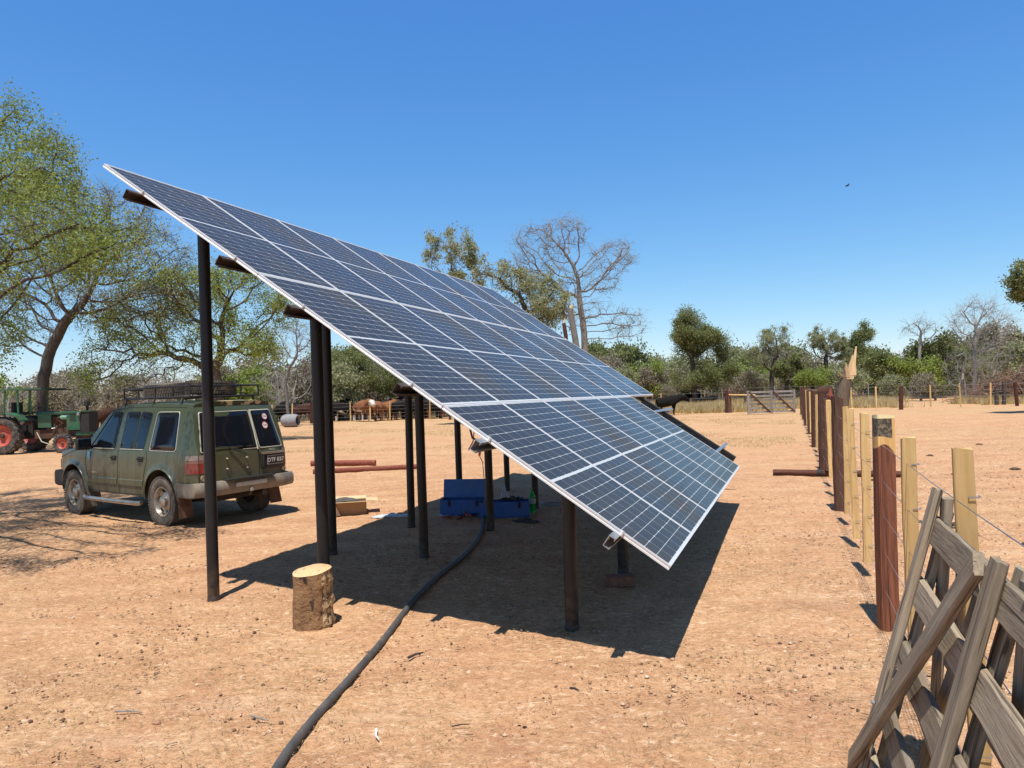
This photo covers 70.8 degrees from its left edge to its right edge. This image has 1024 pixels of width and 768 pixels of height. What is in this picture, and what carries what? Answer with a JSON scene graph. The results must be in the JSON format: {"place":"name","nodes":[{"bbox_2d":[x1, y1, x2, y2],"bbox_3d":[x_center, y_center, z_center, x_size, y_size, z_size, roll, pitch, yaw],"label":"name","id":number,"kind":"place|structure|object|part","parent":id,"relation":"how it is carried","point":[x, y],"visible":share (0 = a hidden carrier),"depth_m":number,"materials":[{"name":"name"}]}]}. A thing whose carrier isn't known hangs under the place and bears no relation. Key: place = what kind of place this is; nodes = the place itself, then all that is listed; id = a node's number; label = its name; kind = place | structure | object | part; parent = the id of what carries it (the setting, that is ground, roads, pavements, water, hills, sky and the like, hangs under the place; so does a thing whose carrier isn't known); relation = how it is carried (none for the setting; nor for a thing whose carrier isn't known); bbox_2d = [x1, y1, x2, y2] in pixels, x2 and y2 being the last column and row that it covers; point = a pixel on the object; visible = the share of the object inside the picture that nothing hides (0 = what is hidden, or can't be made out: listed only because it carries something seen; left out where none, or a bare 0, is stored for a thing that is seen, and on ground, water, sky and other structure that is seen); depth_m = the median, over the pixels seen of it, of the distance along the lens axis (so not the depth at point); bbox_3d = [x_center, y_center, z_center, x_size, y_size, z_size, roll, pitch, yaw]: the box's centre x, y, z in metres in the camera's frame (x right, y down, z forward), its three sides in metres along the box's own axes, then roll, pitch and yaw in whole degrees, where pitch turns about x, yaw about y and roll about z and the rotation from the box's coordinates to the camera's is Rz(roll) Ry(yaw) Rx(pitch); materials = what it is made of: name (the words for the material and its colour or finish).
{"place":"outdoors","nodes":[
{"label":"outdoors","id":0,"kind":"place"},
{"bbox_2d":[19,413,795,452],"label":"dry grass","id":1,"kind":"structure","parent":0,"point":[720,443],"depth_m":32.48,"materials":[{"name":"plant"}]},
{"bbox_2d":[0,390,1023,767],"bbox_3d":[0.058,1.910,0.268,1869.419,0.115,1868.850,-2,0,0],"label":"ground","id":2,"kind":"structure","parent":0,"point":[510,672],"depth_m":5.90,"materials":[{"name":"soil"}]},
{"bbox_2d":[0,388,99,454],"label":"farm tractor","id":3,"kind":"object","parent":2,"relation":"on","point":[30,431],"visible":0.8,"depth_m":27.95,"materials":[{"name":"metal"}]},
{"bbox_2d":[0,77,169,388],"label":"tree","id":4,"kind":"object","parent":2,"relation":"on","point":[32,193],"visible":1,"depth_m":9.65,"materials":[{"name":"green plant"}]},
{"bbox_2d":[92,408,115,424],"bbox_3d":[-27.425,2.361,48.140,2.498,1.493,0.834,-2,-1,-25],"label":"cow","id":5,"kind":"object","parent":2,"relation":"on","point":[103,415],"visible":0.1,"depth_m":47.93},
{"bbox_2d":[0,169,212,449],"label":"tree","id":6,"kind":"object","parent":2,"relation":"on","point":[55,339],"visible":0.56,"depth_m":29.83,"materials":[{"name":"green plant"}]},
{"bbox_2d":[115,710,141,712],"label":"twig","id":7,"kind":"object","parent":2,"relation":"on","point":[127,711],"visible":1,"depth_m":4.33,"materials":[{"name":"grey wood"}]},
{"bbox_2d":[152,720,160,724],"bbox_3d":[-2.068,1.966,4.190,0.056,0.024,0.040,-2,0,-4],"label":"stone","id":8,"kind":"object","parent":2,"relation":"on","point":[156,722],"visible":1,"depth_m":4.18,"materials":[{"name":"beige stone"}]},
{"bbox_2d":[55,384,293,525],"bbox_3d":[-6.010,1.155,12.592,4.690,2.194,2.280,-2,-1,34],"label":"off road car","id":9,"kind":"object","parent":2,"relation":"on","point":[152,452],"visible":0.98,"depth_m":11.52,"materials":[{"name":"green paint"}]},
{"bbox_3d":[-6.869,0.777,12.221,0.839,0.612,0.152,-2,-1,34],"label":"window","id":10,"kind":"part","parent":9,"relation":"part of","materials":[{"name":"blue glass"}]},
{"bbox_3d":[-6.239,0.756,11.794,0.434,0.612,0.151,-2,-1,34],"label":"window","id":11,"kind":"part","parent":9,"relation":"part of","materials":[{"name":"blue glass"}]},
{"bbox_3d":[-5.916,0.746,11.575,0.367,0.611,0.150,-2,-1,34],"label":"window","id":12,"kind":"part","parent":9,"relation":"part of","materials":[{"name":"blue glass"}]},
{"bbox_2d":[143,382,185,397],"bbox_3d":[-5.954,0.098,12.445,0.732,0.218,0.732,-2,4,34],"label":"spare tyre","id":13,"kind":"object","parent":9,"relation":"on","point":[165,392],"visible":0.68,"depth_m":12.14,"materials":[{"name":"rubber"}]},
{"bbox_3d":[-5.387,0.738,11.215,0.733,0.612,0.151,-2,-1,34],"label":"window","id":14,"kind":"part","parent":9,"relation":"part of","materials":[{"name":"blue glass"}]},
{"bbox_2d":[185,380,236,394],"bbox_3d":[-4.971,0.063,11.901,0.790,0.218,0.790,-2,-3,34],"label":"spare tyre","id":15,"kind":"object","parent":9,"relation":"on","point":[225,390],"visible":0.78,"depth_m":11.62,"materials":[{"name":"rubber"}]},
{"bbox_3d":[-4.453,0.728,11.238,0.205,0.614,0.991,-2,-1,36],"label":"rear window","id":16,"kind":"part","parent":9,"relation":"part of","materials":[{"name":"black glass"}]},
{"bbox_3d":[-4.046,0.721,11.838,0.209,0.624,0.474,-2,-1,31],"label":"rear window","id":17,"kind":"part","parent":9,"relation":"part of","materials":[{"name":"black glass"}]},
{"bbox_2d":[62,250,304,401],"bbox_3d":[-13.877,-1.398,30.955,10.561,8.355,5.327,-2,0,0],"label":"tree","id":18,"kind":"object","parent":2,"relation":"on","point":[259,349],"visible":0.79,"depth_m":30.59,"materials":[{"name":"green plant"}]},
{"bbox_2d":[250,715,268,720],"bbox_3d":[-1.465,1.938,4.182,0.149,0.012,0.012,-2,-1,30],"label":"twig","id":19,"kind":"object","parent":2,"relation":"on","point":[254,716],"visible":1,"depth_m":4.18,"materials":[{"name":"white wood"}]},
{"bbox_2d":[79,401,450,426],"bbox_3d":[-17.191,2.174,49.790,31.733,1.721,0.660,-2,0,3],"label":"wire fence","id":20,"kind":"object","parent":2,"relation":"on","point":[311,412],"visible":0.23,"depth_m":49.60,"materials":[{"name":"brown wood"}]},
{"bbox_2d":[247,313,310,413],"bbox_3d":[-14.163,-1.134,46.204,5.325,8.100,3.701,-2,0,0],"label":"tree","id":21,"kind":"object","parent":2,"relation":"on","point":[297,345],"visible":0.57,"depth_m":45.94,"materials":[{"name":"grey plant"}]},
{"bbox_2d":[273,404,301,416],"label":"cow","id":22,"kind":"object","parent":2,"relation":"on","point":[281,408],"visible":0.38,"depth_m":52.19},
{"bbox_2d":[276,402,300,420],"bbox_3d":[-16.749,2.113,54.059,2.486,1.439,0.817,-2,-1,25],"label":"cow","id":23,"kind":"object","parent":2,"relation":"on","point":[279,414],"visible":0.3,"depth_m":54.18},
{"bbox_2d":[280,414,299,426],"bbox_3d":[-13.909,2.300,45.223,1.040,0.820,0.820,-2,-1,12],"label":"concrete tank","id":24,"kind":"object","parent":2,"relation":"on","point":[289,420],"visible":0.99,"depth_m":44.92,"materials":[{"name":"grey concrete"}]},
{"bbox_2d":[293,403,309,414],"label":"cow","id":25,"kind":"object","parent":2,"relation":"on","point":[303,409],"visible":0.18,"depth_m":51.82},
{"bbox_2d":[300,400,311,417],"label":"cow","id":26,"kind":"object","parent":2,"relation":"on","point":[306,401],"visible":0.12,"depth_m":55.82},
{"bbox_2d":[292,564,336,631],"bbox_3d":[-1.641,1.778,5.956,0.365,0.528,0.309,-2,0,0],"label":"chopping block","id":27,"kind":"object","parent":2,"relation":"on","point":[314,598],"depth_m":5.83,"materials":[{"name":"brown wood"}]},
{"bbox_2d":[0,343,639,419],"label":"woodland","id":28,"kind":"object","parent":2,"relation":"on","point":[269,381],"visible":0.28,"depth_m":58.77,"materials":[{"name":"green plant"}]},
{"bbox_2d":[310,460,375,465],"bbox_3d":[-4.484,2.107,19.190,1.767,0.173,0.201,-1,0,6],"label":"wooden log","id":29,"kind":"object","parent":2,"relation":"on","point":[355,462],"visible":0.67,"depth_m":19.09,"materials":[{"name":"brown wood"}]},
{"bbox_2d":[333,402,353,420],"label":"cow","id":30,"kind":"object","parent":2,"relation":"on","point":[337,407],"visible":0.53,"depth_m":51.66},
{"bbox_2d":[341,399,371,419],"bbox_3d":[-11.781,1.882,54.167,2.672,1.597,0.892,-2,0,1],"label":"cow","id":31,"kind":"object","parent":2,"relation":"on","point":[345,400],"visible":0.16,"depth_m":54.00},
{"bbox_2d":[336,495,377,516],"bbox_3d":[-2.581,1.964,11.597,0.835,0.238,0.664,-2,-1,-12],"label":"cardboard box","id":32,"kind":"object","parent":2,"relation":"on","point":[359,507],"visible":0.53,"depth_m":11.44,"materials":[{"name":"brown cardboard"}]},
{"bbox_2d":[336,497,361,502],"bbox_3d":[-2.691,1.859,11.615,0.560,0.073,0.255,-2,-1,-12],"label":"sack","id":33,"kind":"object","parent":32,"relation":"in","point":[344,499],"visible":0.83,"depth_m":11.57,"materials":[{"name":"grey fabric"}]},
{"bbox_2d":[352,398,374,420],"bbox_3d":[-10.290,1.809,50.328,0.900,1.586,2.739,-1,-1,-40],"label":"cow","id":34,"kind":"object","parent":2,"relation":"on","point":[366,403],"visible":0.96,"depth_m":50.11},
{"bbox_2d":[313,464,416,473],"bbox_3d":[-3.510,2.085,17.650,2.640,0.145,0.134,-2,0,-12],"label":"wooden log","id":35,"kind":"object","parent":2,"relation":"on","point":[370,468],"visible":0.62,"depth_m":17.61,"materials":[{"name":"brown wood"}]},
{"bbox_2d":[331,344,412,415],"bbox_3d":[-10.384,-0.355,55.958,9.239,6.521,6.167,-2,0,0],"label":"tree","id":36,"kind":"object","parent":2,"relation":"on","point":[355,356],"visible":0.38,"depth_m":54.98,"materials":[{"name":"green plant"}]},
{"bbox_2d":[372,401,381,420],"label":"cow","id":37,"kind":"object","parent":2,"relation":"on","point":[376,407],"visible":0.93,"depth_m":50.52},
{"bbox_2d":[271,515,484,767],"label":"water hose","id":38,"kind":"object","parent":2,"relation":"on","point":[305,729],"visible":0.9,"depth_m":4.84,"materials":[{"name":"black rubber"}]},
{"bbox_2d":[371,399,399,419],"bbox_3d":[-9.044,1.852,52.700,2.536,1.468,0.833,-2,-1,-20],"label":"cow","id":39,"kind":"object","parent":2,"relation":"on","point":[382,403],"visible":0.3,"depth_m":52.45},
{"bbox_2d":[381,399,397,419],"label":"cow","id":40,"kind":"object","parent":2,"relation":"on","point":[385,406],"visible":0.73,"depth_m":50.71},
{"bbox_2d":[372,512,406,517],"bbox_3d":[-1.845,2.010,11.106,0.682,0.057,0.235,-2,0,-8],"label":"plastic bag","id":41,"kind":"object","parent":2,"relation":"on","point":[393,514],"visible":0.91,"depth_m":11.04,"materials":[{"name":"white plastic"}]},
{"bbox_2d":[390,400,404,419],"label":"cow","id":42,"kind":"object","parent":2,"relation":"on","point":[400,407],"visible":0.69,"depth_m":51.02},
{"bbox_2d":[401,398,426,418],"bbox_3d":[-6.843,1.779,52.020,2.536,1.468,0.833,-2,0,-5],"label":"cow","id":43,"kind":"object","parent":2,"relation":"on","point":[412,408],"visible":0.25,"depth_m":51.67},
{"bbox_2d":[407,652,423,658],"bbox_3d":[-0.688,1.925,5.124,0.135,0.019,0.031,-1,-1,-45],"label":"twig","id":44,"kind":"object","parent":2,"relation":"on","point":[412,655],"visible":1,"depth_m":5.11,"materials":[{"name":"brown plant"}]},
{"bbox_2d":[103,163,739,631],"bbox_3d":[0.370,0.116,9.794,4.913,4.286,9.456,-2,-1,20],"label":"solar array","id":45,"kind":"object","parent":2,"relation":"on","point":[569,421],"visible":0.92,"depth_m":6.90,"materials":[{"name":"glass"}]},
{"bbox_2d":[468,429,485,506],"bbox_3d":[-0.334,0.791,6.858,0.161,0.761,0.032,-2,0,0],"label":"wiring bundle","id":46,"kind":"object","parent":45,"relation":"hanging from","point":[473,438],"visible":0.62,"depth_m":6.86,"materials":[{"name":"black plastic"}]},
{"bbox_2d":[412,399,440,417],"bbox_3d":[-6.207,1.797,51.812,2.536,1.389,0.833,-2,0,5],"label":"cow","id":47,"kind":"object","parent":2,"relation":"on","point":[433,406],"visible":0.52,"depth_m":51.47},
{"bbox_2d":[420,221,494,425],"bbox_3d":[-3.122,-3.285,39.853,4.712,11.632,3.556,-2,0,0],"label":"tree","id":48,"kind":"object","parent":2,"relation":"on","point":[470,258],"visible":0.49,"depth_m":39.80,"materials":[{"name":"green plant"}]},
{"bbox_2d":[439,511,476,519],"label":"loose tools","id":49,"kind":"object","parent":2,"relation":"on","point":[460,515],"visible":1,"depth_m":10.74,"materials":[{"name":"metal"}]},
{"bbox_2d":[440,479,485,515],"bbox_3d":[-0.705,1.740,11.100,0.756,0.524,0.353,-2,0,9],"label":"tool box","id":50,"kind":"object","parent":2,"relation":"on","point":[461,496],"visible":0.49,"depth_m":11.17,"materials":[{"name":"blue paint"}]},
{"bbox_2d":[500,485,508,497],"bbox_3d":[-0.124,1.842,12.239,0.151,0.272,0.118,-2,0,0],"label":"paper sheet","id":51,"kind":"object","parent":2,"relation":"on","point":[504,493],"visible":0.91,"depth_m":12.22,"materials":[{"name":"white paper"}]},
{"bbox_2d":[479,499,531,518],"bbox_3d":[-0.091,1.865,10.795,0.776,0.235,0.295,-2,0,2],"label":"tool box","id":52,"kind":"object","parent":2,"relation":"on","point":[514,508],"visible":0.85,"depth_m":10.66,"materials":[{"name":"blue paint"}]},
{"bbox_2d":[499,496,522,501],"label":"stacked tools","id":53,"kind":"object","parent":52,"relation":"in","point":[511,497],"visible":0.77,"depth_m":10.76,"materials":[{"name":"metal"}]},
{"bbox_2d":[0,420,1023,767],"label":"soil clods","id":54,"kind":"object","parent":2,"relation":"on","point":[624,704],"visible":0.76,"depth_m":5.31,"materials":[{"name":"brown soil"}]},
{"bbox_2d":[468,258,578,334],"bbox_3d":[0.573,-1.987,36.032,5.598,8.779,3.306,-2,0,0],"label":"tree","id":55,"kind":"object","parent":2,"relation":"on","point":[542,310],"visible":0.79,"depth_m":35.85,"materials":[{"name":"green plant"}]},
{"bbox_2d":[512,517,539,522],"bbox_3d":[0.200,1.936,10.278,0.421,0.063,0.157,-2,-1,15],"label":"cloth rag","id":56,"kind":"object","parent":2,"relation":"on","point":[526,519],"visible":1,"depth_m":10.25,"materials":[{"name":"black fabric"}]},
{"bbox_2d":[529,488,535,512],"bbox_3d":[0.309,1.786,11.069,0.107,0.372,0.107,-2,0,0],"label":"plastic bottle","id":57,"kind":"object","parent":2,"relation":"on","point":[532,500],"visible":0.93,"depth_m":11.03,"materials":[{"name":"green plastic"}]},
{"bbox_2d":[541,501,561,505],"bbox_3d":[0.704,1.938,11.671,0.467,0.038,0.342,-2,0,0],"label":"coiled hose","id":58,"kind":"object","parent":2,"relation":"on","point":[552,502],"visible":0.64,"depth_m":11.66,"materials":[{"name":"rubber"}]},
{"bbox_2d":[562,318,567,339],"bbox_3d":[2.618,-0.536,34.507,0.297,5.263,0.235,-2,0,0],"label":"tree snag","id":59,"kind":"object","parent":2,"relation":"on","point":[565,334],"visible":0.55,"depth_m":34.45,"materials":[{"name":"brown wood"}]},
{"bbox_2d":[567,303,578,346],"bbox_3d":[3.060,-0.920,35.011,0.578,6.016,0.353,-2,0,0],"label":"tree snag","id":60,"kind":"object","parent":2,"relation":"on","point":[574,335],"visible":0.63,"depth_m":34.91,"materials":[{"name":"grey plant"}]},
{"bbox_2d":[504,210,655,352],"bbox_3d":[3.635,-3.561,38.079,8.085,11.747,3.562,-2,0,0],"label":"tree","id":61,"kind":"object","parent":2,"relation":"on","point":[579,291],"visible":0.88,"depth_m":37.91,"materials":[{"name":"grey plant"}]},
{"bbox_2d":[604,573,634,587],"bbox_3d":[1.016,1.861,6.821,0.270,0.100,0.130,-2,0,-3],"label":"clay brick","id":62,"kind":"object","parent":2,"relation":"on","point":[619,580],"visible":1,"depth_m":6.76,"materials":[{"name":"red brick"}]},
{"bbox_2d":[655,394,688,414],"bbox_3d":[10.104,1.297,45.430,2.232,1.292,0.733,-2,0,-8],"label":"cow","id":63,"kind":"object","parent":2,"relation":"on","point":[668,401],"visible":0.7,"depth_m":45.21},
{"bbox_2d":[680,389,700,402],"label":"cow","id":64,"kind":"object","parent":2,"relation":"on","point":[688,395],"visible":0.47,"depth_m":67.58},
{"bbox_2d":[654,390,727,412],"bbox_3d":[5.916,1.462,46.950,16.041,1.691,0.420,-2,0,4],"label":"wire fence","id":65,"kind":"object","parent":2,"relation":"on","point":[726,401],"visible":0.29,"depth_m":46.27,"materials":[{"name":"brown wood"}]},
{"bbox_2d":[666,301,744,401],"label":"tree","id":66,"kind":"object","parent":2,"relation":"on","point":[690,340],"visible":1,"depth_m":65.48,"materials":[{"name":"green plant"}]},
{"bbox_2d":[694,395,717,402],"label":"cow","id":67,"kind":"object","parent":2,"relation":"on","point":[712,397],"visible":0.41,"depth_m":63.82},
{"bbox_2d":[579,336,845,400],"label":"woodland","id":68,"kind":"object","parent":2,"relation":"on","point":[653,374],"visible":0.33,"depth_m":82.49,"materials":[{"name":"green plant"}]},
{"bbox_2d":[727,390,754,412],"bbox_3d":[14.339,1.205,45.139,0.300,1.650,2.697,-2,-1,-18],"label":"fence rail","id":69,"kind":"object","parent":2,"relation":"on","point":[730,395],"visible":0.8,"depth_m":46.18,"materials":[{"name":"beige wood"}]},
{"bbox_2d":[697,386,829,399],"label":"wire fence","id":70,"kind":"object","parent":2,"relation":"on","point":[751,393],"visible":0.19,"depth_m":73.07,"materials":[{"name":"black metal"}]},
{"bbox_2d":[747,389,795,413],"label":"field gate","id":71,"kind":"structure","parent":2,"relation":"on","point":[792,408],"depth_m":42.70,"materials":[{"name":"grey wood"}]},
{"bbox_2d":[742,323,803,398],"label":"tree","id":72,"kind":"object","parent":2,"relation":"on","point":[769,340],"visible":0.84,"depth_m":69.93,"materials":[{"name":"green plant"}]},
{"bbox_2d":[767,352,813,397],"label":"tree","id":73,"kind":"object","parent":2,"relation":"on","point":[781,367],"visible":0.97,"depth_m":67.55,"materials":[{"name":"green plant"}]},
{"bbox_2d":[787,366,829,395],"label":"bush","id":74,"kind":"object","parent":2,"relation":"on","point":[797,389],"visible":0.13,"depth_m":70.34,"materials":[{"name":"green plant"}]},
{"bbox_2d":[792,365,836,388],"bbox_3d":[26.694,-0.046,63.785,3.660,3.735,3.455,-2,0,0],"label":"bush","id":75,"kind":"object","parent":2,"relation":"on","point":[811,379],"visible":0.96,"depth_m":63.22,"materials":[{"name":"green plant"}]},
{"bbox_2d":[817,387,833,395],"bbox_3d":[11.342,0.922,26.022,0.500,1.670,0.470,-2,-1,-25],"label":"log end","id":76,"kind":"object","parent":2,"relation":"on","point":[824,390],"visible":0.29,"depth_m":25.86,"materials":[{"name":"brown wood"}]},
{"bbox_2d":[804,324,857,386],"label":"tree","id":77,"kind":"object","parent":2,"relation":"on","point":[816,339],"visible":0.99,"depth_m":71.80,"materials":[{"name":"green plant"}]},
{"bbox_2d":[773,469,900,477],"bbox_3d":[6.454,1.748,14.065,2.557,0.151,0.156,-2,0,21],"label":"wooden log","id":78,"kind":"object","parent":2,"relation":"on","point":[791,472],"visible":0.57,"depth_m":14.25,"materials":[{"name":"brown wood"}]},
{"bbox_2d":[826,346,856,408],"bbox_3d":[8.894,0.472,19.481,0.871,2.952,0.449,-2,0,0],"label":"broken trunk","id":79,"kind":"object","parent":2,"relation":"on","point":[846,378],"visible":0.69,"depth_m":19.37,"materials":[{"name":"brown plant"}]},
{"bbox_2d":[832,364,873,396],"bbox_3d":[30.054,0.180,64.111,3.950,4.289,3.306,-2,0,-9],"label":"bush","id":80,"kind":"object","parent":2,"relation":"on","point":[860,385],"visible":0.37,"depth_m":63.75,"materials":[{"name":"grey plant"}]},
{"bbox_2d":[838,318,877,395],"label":"tree","id":81,"kind":"object","parent":2,"relation":"on","point":[864,333],"visible":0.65,"depth_m":73.30,"materials":[{"name":"green plant"}]},
{"bbox_2d":[743,380,998,402],"bbox_3d":[39.962,0.423,56.731,41.427,1.857,0.739,-2,-1,14],"label":"wire fence","id":82,"kind":"object","parent":2,"relation":"on","point":[836,390],"visible":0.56,"depth_m":59.34,"materials":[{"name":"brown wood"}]},
{"bbox_2d":[856,342,909,395],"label":"bush","id":83,"kind":"object","parent":2,"relation":"on","point":[873,362],"visible":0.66,"depth_m":67.16,"materials":[{"name":"green plant"}]},
{"bbox_2d":[876,371,913,399],"bbox_3d":[31.808,0.434,59.992,2.935,3.186,2.456,-2,-1,21],"label":"bush","id":84,"kind":"object","parent":2,"relation":"on","point":[895,380],"visible":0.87,"depth_m":59.80,"materials":[{"name":"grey plant"}]},
{"bbox_2d":[799,386,1023,767],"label":"wire fence","id":85,"kind":"object","parent":2,"relation":"on","point":[829,424],"visible":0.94,"depth_m":5.37,"materials":[{"name":"brown wood"}]},
{"bbox_2d":[881,352,956,397],"bbox_3d":[36.685,-0.778,65.403,5.818,4.746,5.362,-2,0,-9],"label":"bush","id":86,"kind":"object","parent":2,"relation":"on","point":[911,366],"visible":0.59,"depth_m":64.49,"materials":[{"name":"green plant"}]},
{"bbox_2d":[899,313,942,394],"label":"tree","id":87,"kind":"object","parent":2,"relation":"on","point":[920,335],"visible":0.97,"depth_m":65.96,"materials":[{"name":"grey plant"}]},
{"bbox_2d":[903,372,939,400],"bbox_3d":[32.849,0.239,58.086,2.325,2.642,2.800,-2,0,-11],"label":"bush","id":88,"kind":"object","parent":2,"relation":"on","point":[926,383],"visible":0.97,"depth_m":57.66,"materials":[{"name":"grey plant"}]},
{"bbox_2d":[829,318,1023,394],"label":"woodland","id":89,"kind":"object","parent":2,"relation":"on","point":[834,371],"visible":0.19,"depth_m":80.41,"materials":[{"name":"grey plant"}]},
{"bbox_2d":[837,381,1023,409],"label":"wire fence","id":90,"kind":"object","parent":2,"relation":"on","point":[1015,394],"visible":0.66,"depth_m":43.41,"materials":[{"name":"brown wood"}]},
{"bbox_2d":[899,326,970,394],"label":"bush","id":91,"kind":"object","parent":2,"relation":"on","point":[935,349],"visible":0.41,"depth_m":67.27,"materials":[{"name":"green plant"}]},
{"bbox_2d":[847,487,1023,767],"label":"wooden gate","id":92,"kind":"structure","parent":2,"relation":"on","point":[997,719],"depth_m":2.48,"materials":[{"name":"grey wood"}]},
{"bbox_2d":[938,349,996,397],"bbox_3d":[36.321,-0.801,57.659,4.647,4.351,4.894,-2,-1,45],"label":"bush","id":93,"kind":"object","parent":2,"relation":"on","point":[962,379],"visible":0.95,"depth_m":57.83,"materials":[{"name":"grey plant"}]},
{"bbox_2d":[917,497,1023,767],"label":"wooden gate","id":94,"kind":"structure","parent":2,"relation":"on","point":[940,687],"depth_m":3.11,"materials":[{"name":"grey wood"}]},
{"bbox_2d":[938,289,1022,395],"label":"tree","id":95,"kind":"object","parent":2,"relation":"on","point":[973,350],"visible":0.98,"depth_m":61.87,"materials":[{"name":"grey plant"}]},
{"bbox_2d":[939,364,1023,403],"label":"brush pile","id":96,"kind":"object","parent":2,"relation":"on","point":[1009,380],"visible":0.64,"depth_m":49.95,"materials":[{"name":"plant"}]},
{"bbox_2d":[958,345,1023,384],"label":"bush","id":97,"kind":"object","parent":2,"relation":"on","point":[996,363],"visible":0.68,"depth_m":59.78,"materials":[{"name":"grey plant"}]},
{"bbox_2d":[988,382,1005,404],"bbox_3d":[30.974,0.690,45.998,1.125,1.680,0.220,-2,0,0],"label":"dark post frame","id":98,"kind":"object","parent":2,"relation":"on","point":[996,392],"visible":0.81,"depth_m":45.91,"materials":[{"name":"brown wood"}]},
{"bbox_2d":[984,334,1023,388],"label":"bush","id":99,"kind":"object","parent":2,"relation":"on","point":[1019,352],"visible":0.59,"depth_m":62.14,"materials":[{"name":"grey plant"}]},
{"bbox_2d":[995,258,1023,311],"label":"tree","id":100,"kind":"object","parent":2,"relation":"on","point":[1015,281],"visible":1,"depth_m":34.16,"materials":[{"name":"green plant"}]},
{"bbox_2d":[0,0,1023,401],"label":"sky","id":101,"kind":"structure","parent":0,"point":[724,138],"materials":[{"name":"blue"}]},
{"bbox_2d":[100,390,986,425],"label":"dry grass","id":102,"kind":"structure","parent":0,"point":[305,417],"depth_m":64.05,"materials":[{"name":"brown plant"}]},
{"bbox_2d":[639,394,1023,413],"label":"dry grass","id":103,"kind":"structure","parent":0,"point":[714,406],"depth_m":47.83,"materials":[{"name":"plant"}]}
]}

